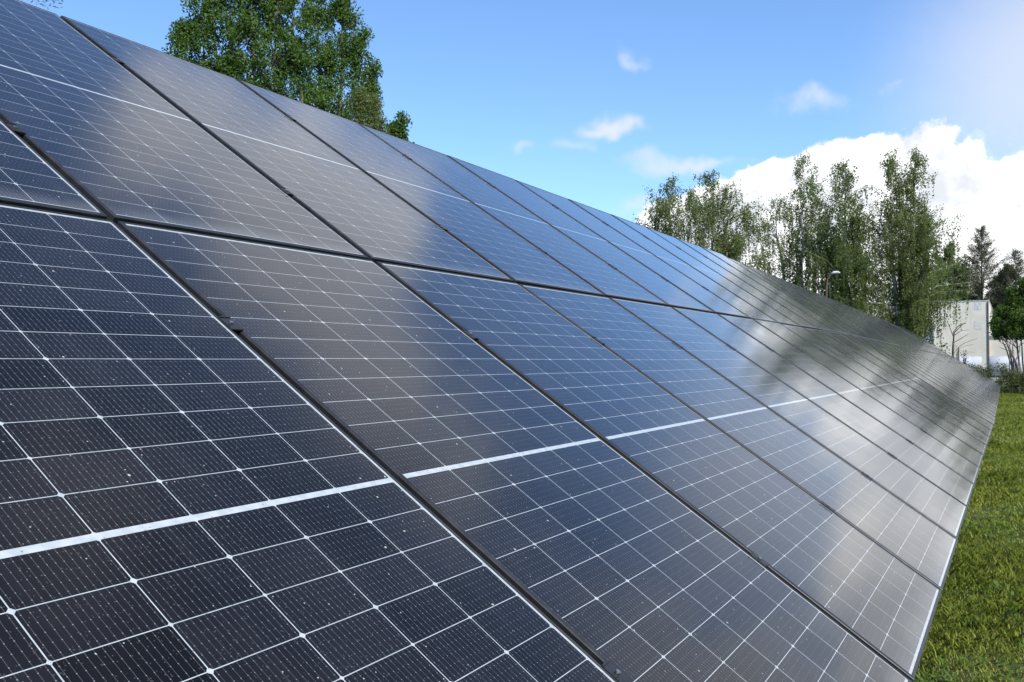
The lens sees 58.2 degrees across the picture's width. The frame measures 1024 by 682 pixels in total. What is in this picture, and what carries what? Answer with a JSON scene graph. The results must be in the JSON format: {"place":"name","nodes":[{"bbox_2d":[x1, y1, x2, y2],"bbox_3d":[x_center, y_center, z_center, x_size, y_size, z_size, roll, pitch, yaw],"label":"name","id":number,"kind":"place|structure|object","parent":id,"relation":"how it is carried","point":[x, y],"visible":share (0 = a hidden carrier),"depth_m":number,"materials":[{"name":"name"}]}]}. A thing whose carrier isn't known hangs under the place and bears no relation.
{"place":"outdoors","nodes":[
{"label":"outdoors","id":0,"kind":"place"},
{"bbox_2d":[19,0,1023,302],"label":"sky","id":1,"kind":"structure","parent":0,"point":[592,103],"materials":[{"name":"blue"}]},
{"bbox_2d":[914,388,1023,681],"bbox_3d":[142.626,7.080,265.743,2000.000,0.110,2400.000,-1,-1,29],"label":"ground","id":2,"kind":"structure","parent":0,"point":[997,662],"depth_m":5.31,"materials":[{"name":"green plant"}]},
{"bbox_2d":[31,0,63,7],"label":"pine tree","id":3,"kind":"object","parent":2,"relation":"on","point":[50,3],"visible":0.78,"depth_m":15.89,"materials":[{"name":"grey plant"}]},
{"bbox_2d":[161,0,308,99],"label":"aspen tree","id":4,"kind":"object","parent":2,"relation":"on","point":[249,25],"visible":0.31,"depth_m":25.75,"materials":[{"name":"green plant"}]},
{"bbox_2d":[263,0,383,128],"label":"aspen tree","id":5,"kind":"object","parent":2,"relation":"on","point":[327,60],"visible":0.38,"depth_m":27.86,"materials":[{"name":"green plant"}]},
{"bbox_2d":[347,85,390,133],"bbox_3d":[-3.878,-2.274,24.718,1.464,9.278,1.293,-1,-1,29],"label":"young tree","id":6,"kind":"object","parent":2,"relation":"on","point":[374,120],"visible":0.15,"depth_m":24.74,"materials":[{"name":"green plant"}]},
{"bbox_2d":[386,110,414,142],"bbox_3d":[-3.071,-2.013,25.381,0.990,8.781,1.036,-1,-1,29],"label":"sapling","id":7,"kind":"object","parent":2,"relation":"on","point":[398,129],"visible":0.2,"depth_m":25.31,"materials":[{"name":"green plant"}]},
{"bbox_2d":[632,172,722,250],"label":"birch tree","id":8,"kind":"object","parent":2,"relation":"on","point":[664,210],"visible":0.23,"depth_m":46.02,"materials":[{"name":"green plant"}]},
{"bbox_2d":[673,168,773,271],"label":"birch tree","id":9,"kind":"object","parent":2,"relation":"on","point":[725,247],"visible":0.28,"depth_m":47.59,"materials":[{"name":"green plant"}]},
{"bbox_2d":[741,151,849,298],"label":"birch tree","id":10,"kind":"object","parent":2,"relation":"on","point":[793,248],"visible":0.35,"depth_m":51.40,"materials":[{"name":"green plant"}]},
{"bbox_2d":[825,271,839,296],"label":"street lamp","id":11,"kind":"object","parent":2,"relation":"on","point":[835,272],"visible":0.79,"depth_m":41.64,"materials":[{"name":"white metal"}]},
{"bbox_2d":[791,157,895,318],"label":"birch tree","id":12,"kind":"object","parent":2,"relation":"on","point":[848,260],"visible":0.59,"depth_m":47.66,"materials":[{"name":"green plant"}]},
{"bbox_2d":[847,144,977,346],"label":"birch tree","id":13,"kind":"object","parent":2,"relation":"on","point":[910,305],"visible":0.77,"depth_m":47.39,"materials":[{"name":"green plant"}]},
{"bbox_2d":[868,300,992,376],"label":"building","id":14,"kind":"structure","parent":2,"relation":"on","point":[977,319],"depth_m":69.95,"materials":[{"name":"plaster"},{"name":"glass"},{"name":"metal"}]},
{"bbox_2d":[936,338,950,353],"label":"leafy shrub","id":15,"kind":"object","parent":2,"relation":"on","point":[944,346],"visible":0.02,"depth_m":48.68,"materials":[{"name":"green plant"}]},
{"bbox_2d":[929,239,980,300],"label":"birch tree","id":16,"kind":"object","parent":2,"relation":"on","point":[954,273],"visible":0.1,"depth_m":86.98,"materials":[{"name":"green plant"}]},
{"bbox_2d":[946,319,976,359],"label":"bare tree","id":17,"kind":"object","parent":2,"relation":"on","point":[953,335],"visible":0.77,"depth_m":49.48,"materials":[{"name":"brown plant"}]},
{"bbox_2d":[960,350,968,363],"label":"dark shrub","id":18,"kind":"object","parent":2,"relation":"on","point":[964,358],"visible":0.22,"depth_m":51.13,"materials":[{"name":"green plant"}]},
{"bbox_2d":[913,414,1023,681],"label":"weeds","id":19,"kind":"object","parent":2,"relation":"on","point":[919,679],"visible":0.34,"depth_m":5.74,"materials":[{"name":"green plant"}]},
{"bbox_2d":[945,224,1015,320],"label":"larch tree","id":20,"kind":"object","parent":2,"relation":"on","point":[981,273],"visible":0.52,"depth_m":86.02,"materials":[{"name":"green plant"}]},
{"bbox_2d":[965,362,1000,392],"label":"bush","id":21,"kind":"object","parent":2,"relation":"on","point":[985,373],"visible":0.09,"depth_m":44.58,"materials":[{"name":"green plant"}]},
{"bbox_2d":[985,263,1019,319],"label":"dark tree","id":22,"kind":"object","parent":2,"relation":"on","point":[996,278],"visible":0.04,"depth_m":86.28,"materials":[{"name":"green plant"}]},
{"bbox_2d":[982,246,1023,323],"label":"larch tree","id":23,"kind":"object","parent":2,"relation":"on","point":[1019,268],"visible":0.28,"depth_m":84.22,"materials":[{"name":"green plant"}]},
{"bbox_2d":[987,277,1023,390],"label":"leafy tree","id":24,"kind":"object","parent":2,"relation":"on","point":[1010,309],"visible":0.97,"depth_m":49.04,"materials":[{"name":"green plant"}]},
{"bbox_2d":[989,335,1023,362],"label":"annex","id":25,"kind":"object","parent":2,"relation":"on","point":[995,349],"visible":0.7,"depth_m":69.14,"materials":[{"name":"metal"}]},
{"bbox_2d":[992,359,1023,393],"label":"bush","id":26,"kind":"object","parent":2,"relation":"on","point":[1013,379],"visible":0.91,"depth_m":43.92,"materials":[{"name":"green plant"}]},
{"bbox_2d":[999,335,1020,391],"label":"bare tree","id":27,"kind":"object","parent":2,"relation":"on","point":[1014,359],"visible":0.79,"depth_m":46.44,"materials":[{"name":"brown plant"}]},
{"bbox_3d":[12.057,1.467,28.243,4.063,2.551,32.272,37,15,24],"label":"mounting frame","id":28,"kind":"object","parent":2,"relation":"on","visible":0},
{"bbox_2d":[729,258,859,336],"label":"solar panel","id":29,"kind":"object","parent":28,"relation":"attached to","point":[840,326],"visible":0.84,"depth_m":14.73,"materials":[{"name":"glass"}]},
{"bbox_2d":[744,264,868,338],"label":"solar panel","id":30,"kind":"object","parent":28,"relation":"attached to","point":[781,285],"visible":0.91,"depth_m":15.71,"materials":[{"name":"glass"}]},
{"bbox_2d":[762,271,876,340],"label":"solar panel","id":31,"kind":"object","parent":28,"relation":"attached to","point":[825,309],"visible":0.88,"depth_m":16.75,"materials":[{"name":"glass"}]},
{"bbox_2d":[773,275,883,341],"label":"solar panel","id":32,"kind":"object","parent":28,"relation":"attached to","point":[831,310],"visible":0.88,"depth_m":17.72,"materials":[{"name":"glass"}]},
{"bbox_2d":[787,281,890,343],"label":"solar panel","id":33,"kind":"object","parent":28,"relation":"attached to","point":[847,317],"visible":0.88,"depth_m":18.82,"materials":[{"name":"glass"}]},
{"bbox_2d":[799,286,895,344],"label":"solar panel","id":34,"kind":"object","parent":28,"relation":"attached to","point":[857,321],"visible":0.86,"depth_m":19.85,"materials":[{"name":"glass"}]},
{"bbox_2d":[809,290,901,345],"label":"solar panel","id":35,"kind":"object","parent":28,"relation":"attached to","point":[888,338],"visible":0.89,"depth_m":20.82,"materials":[{"name":"glass"}]},
{"bbox_2d":[817,293,905,346],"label":"solar panel","id":36,"kind":"object","parent":28,"relation":"attached to","point":[831,301],"visible":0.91,"depth_m":21.85,"materials":[{"name":"glass"}]},
{"bbox_2d":[827,297,910,347],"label":"solar panel","id":37,"kind":"object","parent":28,"relation":"attached to","point":[871,324],"visible":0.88,"depth_m":22.89,"materials":[{"name":"glass"}]},
{"bbox_2d":[832,299,914,348],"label":"solar panel","id":38,"kind":"object","parent":28,"relation":"attached to","point":[873,324],"visible":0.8,"depth_m":23.91,"materials":[{"name":"glass"}]},
{"bbox_2d":[841,303,917,349],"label":"solar panel","id":39,"kind":"object","parent":28,"relation":"attached to","point":[880,326],"visible":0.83,"depth_m":24.95,"materials":[{"name":"glass"}]},
{"bbox_2d":[848,306,921,350],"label":"solar panel","id":40,"kind":"object","parent":28,"relation":"attached to","point":[885,328],"visible":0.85,"depth_m":25.93,"materials":[{"name":"glass"}]},
{"bbox_2d":[854,308,923,350],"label":"solar panel","id":41,"kind":"object","parent":28,"relation":"attached to","point":[889,329],"visible":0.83,"depth_m":26.93,"materials":[{"name":"glass"}]},
{"bbox_2d":[859,310,927,351],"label":"solar panel","id":42,"kind":"object","parent":28,"relation":"attached to","point":[893,331],"visible":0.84,"depth_m":28.01,"materials":[{"name":"glass"}]},
{"bbox_2d":[864,312,928,351],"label":"solar panel","id":43,"kind":"object","parent":28,"relation":"attached to","point":[896,331],"visible":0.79,"depth_m":29.04,"materials":[{"name":"glass"}]},
{"bbox_2d":[869,314,932,352],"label":"solar panel","id":44,"kind":"object","parent":28,"relation":"attached to","point":[901,334],"visible":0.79,"depth_m":30.01,"materials":[{"name":"glass"}]},
{"bbox_2d":[873,316,933,352],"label":"solar panel","id":45,"kind":"object","parent":28,"relation":"attached to","point":[902,333],"visible":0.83,"depth_m":31.04,"materials":[{"name":"glass"}]},
{"bbox_2d":[878,318,936,353],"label":"solar panel","id":46,"kind":"object","parent":28,"relation":"attached to","point":[908,336],"visible":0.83,"depth_m":32.09,"materials":[{"name":"glass"}]},
{"bbox_2d":[881,319,937,353],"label":"solar panel","id":47,"kind":"object","parent":28,"relation":"attached to","point":[909,336],"visible":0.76,"depth_m":33.16,"materials":[{"name":"glass"}]},
{"bbox_2d":[886,321,940,354],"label":"solar panel","id":48,"kind":"object","parent":28,"relation":"attached to","point":[914,338],"visible":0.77,"depth_m":34.16,"materials":[{"name":"glass"}]},
{"bbox_2d":[888,322,941,354],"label":"solar panel","id":49,"kind":"object","parent":28,"relation":"attached to","point":[915,338],"visible":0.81,"depth_m":35.04,"materials":[{"name":"glass"}]},
{"bbox_2d":[894,324,945,355],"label":"solar panel","id":50,"kind":"object","parent":28,"relation":"attached to","point":[919,339],"visible":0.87,"depth_m":37.10,"materials":[{"name":"glass"}]},
{"bbox_2d":[898,326,946,355],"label":"solar panel","id":51,"kind":"object","parent":28,"relation":"attached to","point":[923,341],"visible":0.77,"depth_m":38.21,"materials":[{"name":"glass"}]},
{"bbox_2d":[854,336,994,425],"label":"solar panel","id":52,"kind":"object","parent":28,"relation":"attached to","point":[954,397],"visible":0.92,"depth_m":13.76,"materials":[{"name":"glass"}]},
{"bbox_2d":[861,337,995,419],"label":"solar panel","id":53,"kind":"object","parent":28,"relation":"attached to","point":[898,358],"visible":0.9,"depth_m":14.79,"materials":[{"name":"glass"}]},
{"bbox_2d":[872,340,995,416],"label":"solar panel","id":54,"kind":"object","parent":28,"relation":"attached to","point":[938,379],"visible":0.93,"depth_m":15.79,"materials":[{"name":"glass"}]},
{"bbox_2d":[879,341,995,412],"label":"solar panel","id":55,"kind":"object","parent":28,"relation":"attached to","point":[940,377],"visible":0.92,"depth_m":16.84,"materials":[{"name":"glass"}]},
{"bbox_2d":[887,343,996,410],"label":"solar panel","id":56,"kind":"object","parent":28,"relation":"attached to","point":[942,376],"visible":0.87,"depth_m":17.89,"materials":[{"name":"glass"}]},
{"bbox_2d":[893,344,996,407],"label":"solar panel","id":57,"kind":"object","parent":28,"relation":"attached to","point":[948,377],"visible":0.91,"depth_m":18.89,"materials":[{"name":"glass"}]},
{"bbox_2d":[900,346,996,405],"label":"solar panel","id":58,"kind":"object","parent":28,"relation":"attached to","point":[975,391],"visible":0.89,"depth_m":19.94,"materials":[{"name":"glass"}]},
{"bbox_2d":[905,347,997,404],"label":"solar panel","id":59,"kind":"object","parent":28,"relation":"attached to","point":[952,375],"visible":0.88,"depth_m":20.95,"materials":[{"name":"glass"}]},
{"bbox_2d":[909,348,997,402],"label":"solar panel","id":60,"kind":"object","parent":28,"relation":"attached to","point":[954,375],"visible":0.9,"depth_m":21.92,"materials":[{"name":"glass"}]},
{"bbox_2d":[912,348,997,400],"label":"solar panel","id":61,"kind":"object","parent":28,"relation":"attached to","point":[956,374],"visible":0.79,"depth_m":22.97,"materials":[{"name":"glass"}]},
{"bbox_2d":[916,349,997,398],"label":"solar panel","id":62,"kind":"object","parent":28,"relation":"attached to","point":[958,374],"visible":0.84,"depth_m":23.98,"materials":[{"name":"glass"}]},
{"bbox_2d":[920,350,998,397],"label":"solar panel","id":63,"kind":"object","parent":28,"relation":"attached to","point":[961,375],"visible":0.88,"depth_m":24.97,"materials":[{"name":"glass"}]},
{"bbox_2d":[924,351,998,396],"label":"solar panel","id":64,"kind":"object","parent":28,"relation":"attached to","point":[960,373],"visible":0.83,"depth_m":26.07,"materials":[{"name":"glass"}]},
{"bbox_2d":[927,352,998,395],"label":"solar panel","id":65,"kind":"object","parent":28,"relation":"attached to","point":[963,373],"visible":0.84,"depth_m":27.04,"materials":[{"name":"glass"}]},
{"bbox_2d":[929,352,998,394],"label":"solar panel","id":66,"kind":"object","parent":28,"relation":"attached to","point":[964,373],"visible":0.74,"depth_m":28.11,"materials":[{"name":"glass"}]},
{"bbox_2d":[933,353,998,393],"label":"solar panel","id":67,"kind":"object","parent":28,"relation":"attached to","point":[966,373],"visible":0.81,"depth_m":29.10,"materials":[{"name":"glass"}]},
{"bbox_2d":[934,353,998,392],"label":"solar panel","id":68,"kind":"object","parent":28,"relation":"attached to","point":[967,373],"visible":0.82,"depth_m":30.18,"materials":[{"name":"glass"}]},
{"bbox_2d":[937,354,998,391],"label":"solar panel","id":69,"kind":"object","parent":28,"relation":"attached to","point":[967,372],"visible":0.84,"depth_m":31.22,"materials":[{"name":"glass"}]},
{"bbox_2d":[939,354,999,391],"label":"solar panel","id":70,"kind":"object","parent":28,"relation":"attached to","point":[969,372],"visible":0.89,"depth_m":32.02,"materials":[{"name":"glass"}]},
{"bbox_2d":[942,355,999,390],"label":"solar panel","id":71,"kind":"object","parent":28,"relation":"attached to","point":[970,372],"visible":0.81,"depth_m":33.16,"materials":[{"name":"glass"}]},
{"bbox_2d":[943,355,999,389],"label":"solar panel","id":72,"kind":"object","parent":28,"relation":"attached to","point":[973,373],"visible":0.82,"depth_m":34.22,"materials":[{"name":"glass"}]},
{"bbox_2d":[946,356,998,388],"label":"solar panel","id":73,"kind":"object","parent":28,"relation":"attached to","point":[970,371],"visible":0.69,"depth_m":35.27,"materials":[{"name":"glass"}]},
{"bbox_2d":[947,356,999,388],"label":"solar panel","id":74,"kind":"object","parent":28,"relation":"attached to","point":[973,372],"visible":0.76,"depth_m":36.27,"materials":[{"name":"glass"}]},
{"bbox_2d":[948,356,999,387],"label":"solar panel","id":75,"kind":"object","parent":28,"relation":"attached to","point":[974,372],"visible":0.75,"depth_m":37.25,"materials":[{"name":"glass"}]},
{"bbox_2d":[951,357,999,386],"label":"solar panel","id":76,"kind":"object","parent":28,"relation":"attached to","point":[976,372],"visible":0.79,"depth_m":39.30,"materials":[{"name":"glass"}]},
{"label":"loading bank","id":77,"kind":"structure","parent":2,"relation":"on","visible":0},
{"bbox_2d":[954,356,970,365],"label":"wrapped bale","id":78,"kind":"object","parent":77,"relation":"on","point":[961,358],"visible":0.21,"depth_m":58.78},
{"bbox_2d":[970,356,981,371],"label":"wrapped bale","id":79,"kind":"object","parent":77,"relation":"on","point":[977,360],"visible":0.34,"depth_m":58.86},
{"bbox_2d":[989,356,1010,376],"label":"wrapped bale","id":80,"kind":"object","parent":77,"relation":"on","point":[993,360],"visible":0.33,"depth_m":57.87},
{"bbox_2d":[1012,356,1022,372],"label":"wrapped bale","id":81,"kind":"object","parent":77,"relation":"on","point":[1017,362],"visible":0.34,"depth_m":57.67},
{"bbox_3d":[1.088,0.914,7.855,4.073,2.562,13.824,37,16,24],"label":"mounting frame","id":82,"kind":"object","parent":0,"visible":0},
{"bbox_2d":[0,119,106,219],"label":"solar panel","id":83,"kind":"object","parent":82,"relation":"attached to","point":[30,177],"visible":0.96,"depth_m":2.47,"materials":[{"name":"glass"}]},
{"bbox_2d":[0,0,367,259],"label":"solar panel","id":84,"kind":"object","parent":82,"relation":"attached to","point":[113,139],"visible":0.93,"depth_m":3.28,"materials":[{"name":"glass"}]},
{"bbox_2d":[60,15,512,281],"bbox_3d":[-1.088,-0.927,4.505,2.276,0.045,1.159,37,16,24],"label":"solar panel","id":85,"kind":"object","parent":82,"relation":"attached to","point":[371,218],"visible":0.91,"depth_m":4.36,"materials":[{"name":"glass"}]},
{"bbox_2d":[0,203,632,681],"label":"solar panel","id":86,"kind":"object","parent":82,"relation":"attached to","point":[194,489],"visible":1,"depth_m":1.62,"materials":[{"name":"black glass"}]},
{"bbox_2d":[237,79,604,296],"bbox_3d":[-0.537,-0.907,5.517,2.276,0.044,1.159,37,16,24],"label":"solar panel","id":87,"kind":"object","parent":82,"relation":"attached to","point":[506,250],"visible":0.89,"depth_m":5.40,"materials":[{"name":"glass"}]},
{"bbox_2d":[358,123,667,305],"bbox_3d":[0.015,-0.887,6.532,2.276,0.045,1.159,37,16,24],"label":"solar panel","id":88,"kind":"object","parent":82,"relation":"attached to","point":[595,271],"visible":0.93,"depth_m":6.43,"materials":[{"name":"glass"}]},
{"bbox_2d":[116,221,911,681],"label":"solar panel","id":89,"kind":"object","parent":82,"relation":"attached to","point":[592,545],"visible":0.98,"depth_m":2.44,"materials":[{"name":"glass"}]},
{"bbox_2d":[447,155,713,312],"bbox_3d":[0.568,-0.867,7.544,2.276,0.044,1.159,37,16,24],"label":"solar panel","id":90,"kind":"object","parent":82,"relation":"attached to","point":[662,288],"visible":0.91,"depth_m":7.46,"materials":[{"name":"glass"}]},
{"bbox_2d":[516,180,749,318],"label":"solar panel","id":91,"kind":"object","parent":82,"relation":"attached to","point":[706,297],"visible":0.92,"depth_m":8.48,"materials":[{"name":"glass"}]},
{"bbox_2d":[376,261,941,681],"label":"solar panel","id":92,"kind":"object","parent":82,"relation":"attached to","point":[876,598],"visible":0.96,"depth_m":3.40,"materials":[{"name":"glass"}]},
{"bbox_2d":[569,199,777,322],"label":"solar panel","id":93,"kind":"object","parent":82,"relation":"attached to","point":[689,271],"visible":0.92,"depth_m":9.51,"materials":[{"name":"glass"}]},
{"bbox_2d":[611,214,799,326],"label":"solar panel","id":94,"kind":"object","parent":82,"relation":"attached to","point":[729,285],"visible":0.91,"depth_m":10.52,"materials":[{"name":"glass"}]},
{"bbox_2d":[647,227,818,328],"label":"solar panel","id":95,"kind":"object","parent":82,"relation":"on","point":[756,293],"visible":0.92,"depth_m":11.55,"materials":[{"name":"glass"}]},
{"bbox_2d":[519,284,957,590],"bbox_3d":[1.133,0.366,4.580,2.276,0.047,1.159,37,16,24],"label":"solar panel","id":96,"kind":"object","parent":82,"relation":"attached to","point":[897,528],"visible":0.96,"depth_m":4.45,"materials":[{"name":"glass"}]},
{"bbox_2d":[677,238,834,331],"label":"solar panel","id":97,"kind":"object","parent":82,"relation":"attached to","point":[763,289],"visible":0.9,"depth_m":12.56,"materials":[{"name":"glass"}]},
{"bbox_2d":[701,246,847,333],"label":"solar panel","id":98,"kind":"object","parent":82,"relation":"on","point":[778,292],"visible":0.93,"depth_m":13.59,"materials":[{"name":"glass"}]},
{"bbox_2d":[609,297,967,538],"bbox_3d":[1.684,0.385,5.595,2.276,0.047,1.159,37,16,24],"label":"solar panel","id":99,"kind":"object","parent":82,"relation":"attached to","point":[920,494],"visible":0.93,"depth_m":5.49,"materials":[{"name":"glass"}]},
{"bbox_2d":[672,307,973,506],"bbox_3d":[2.236,0.405,6.607,2.276,0.044,1.159,37,16,24],"label":"solar panel","id":100,"kind":"object","parent":82,"relation":"attached to","point":[933,470],"visible":0.95,"depth_m":6.52,"materials":[{"name":"glass"}]},
{"bbox_2d":[718,314,979,484],"bbox_3d":[2.790,0.425,7.620,2.276,0.044,1.159,37,16,24],"label":"solar panel","id":101,"kind":"object","parent":82,"relation":"attached to","point":[924,440],"visible":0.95,"depth_m":7.54,"materials":[{"name":"glass"}]},
{"bbox_2d":[753,319,983,466],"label":"solar panel","id":102,"kind":"object","parent":82,"relation":"attached to","point":[914,417],"visible":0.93,"depth_m":8.57,"materials":[{"name":"glass"}]},
{"bbox_2d":[782,324,986,454],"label":"solar panel","id":103,"kind":"object","parent":82,"relation":"attached to","point":[907,400],"visible":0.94,"depth_m":9.61,"materials":[{"name":"glass"}]},
{"bbox_2d":[803,327,989,444],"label":"solar panel","id":104,"kind":"object","parent":82,"relation":"attached to","point":[973,431],"visible":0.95,"depth_m":10.61,"materials":[{"name":"glass"}]},
{"bbox_2d":[822,330,991,436],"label":"solar panel","id":105,"kind":"object","parent":82,"relation":"attached to","point":[911,383],"visible":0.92,"depth_m":11.63,"materials":[{"name":"glass"}]},
{"bbox_2d":[837,332,992,429],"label":"solar panel","id":106,"kind":"object","parent":82,"relation":"attached to","point":[924,384],"visible":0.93,"depth_m":12.65,"materials":[{"name":"glass"}]}
]}

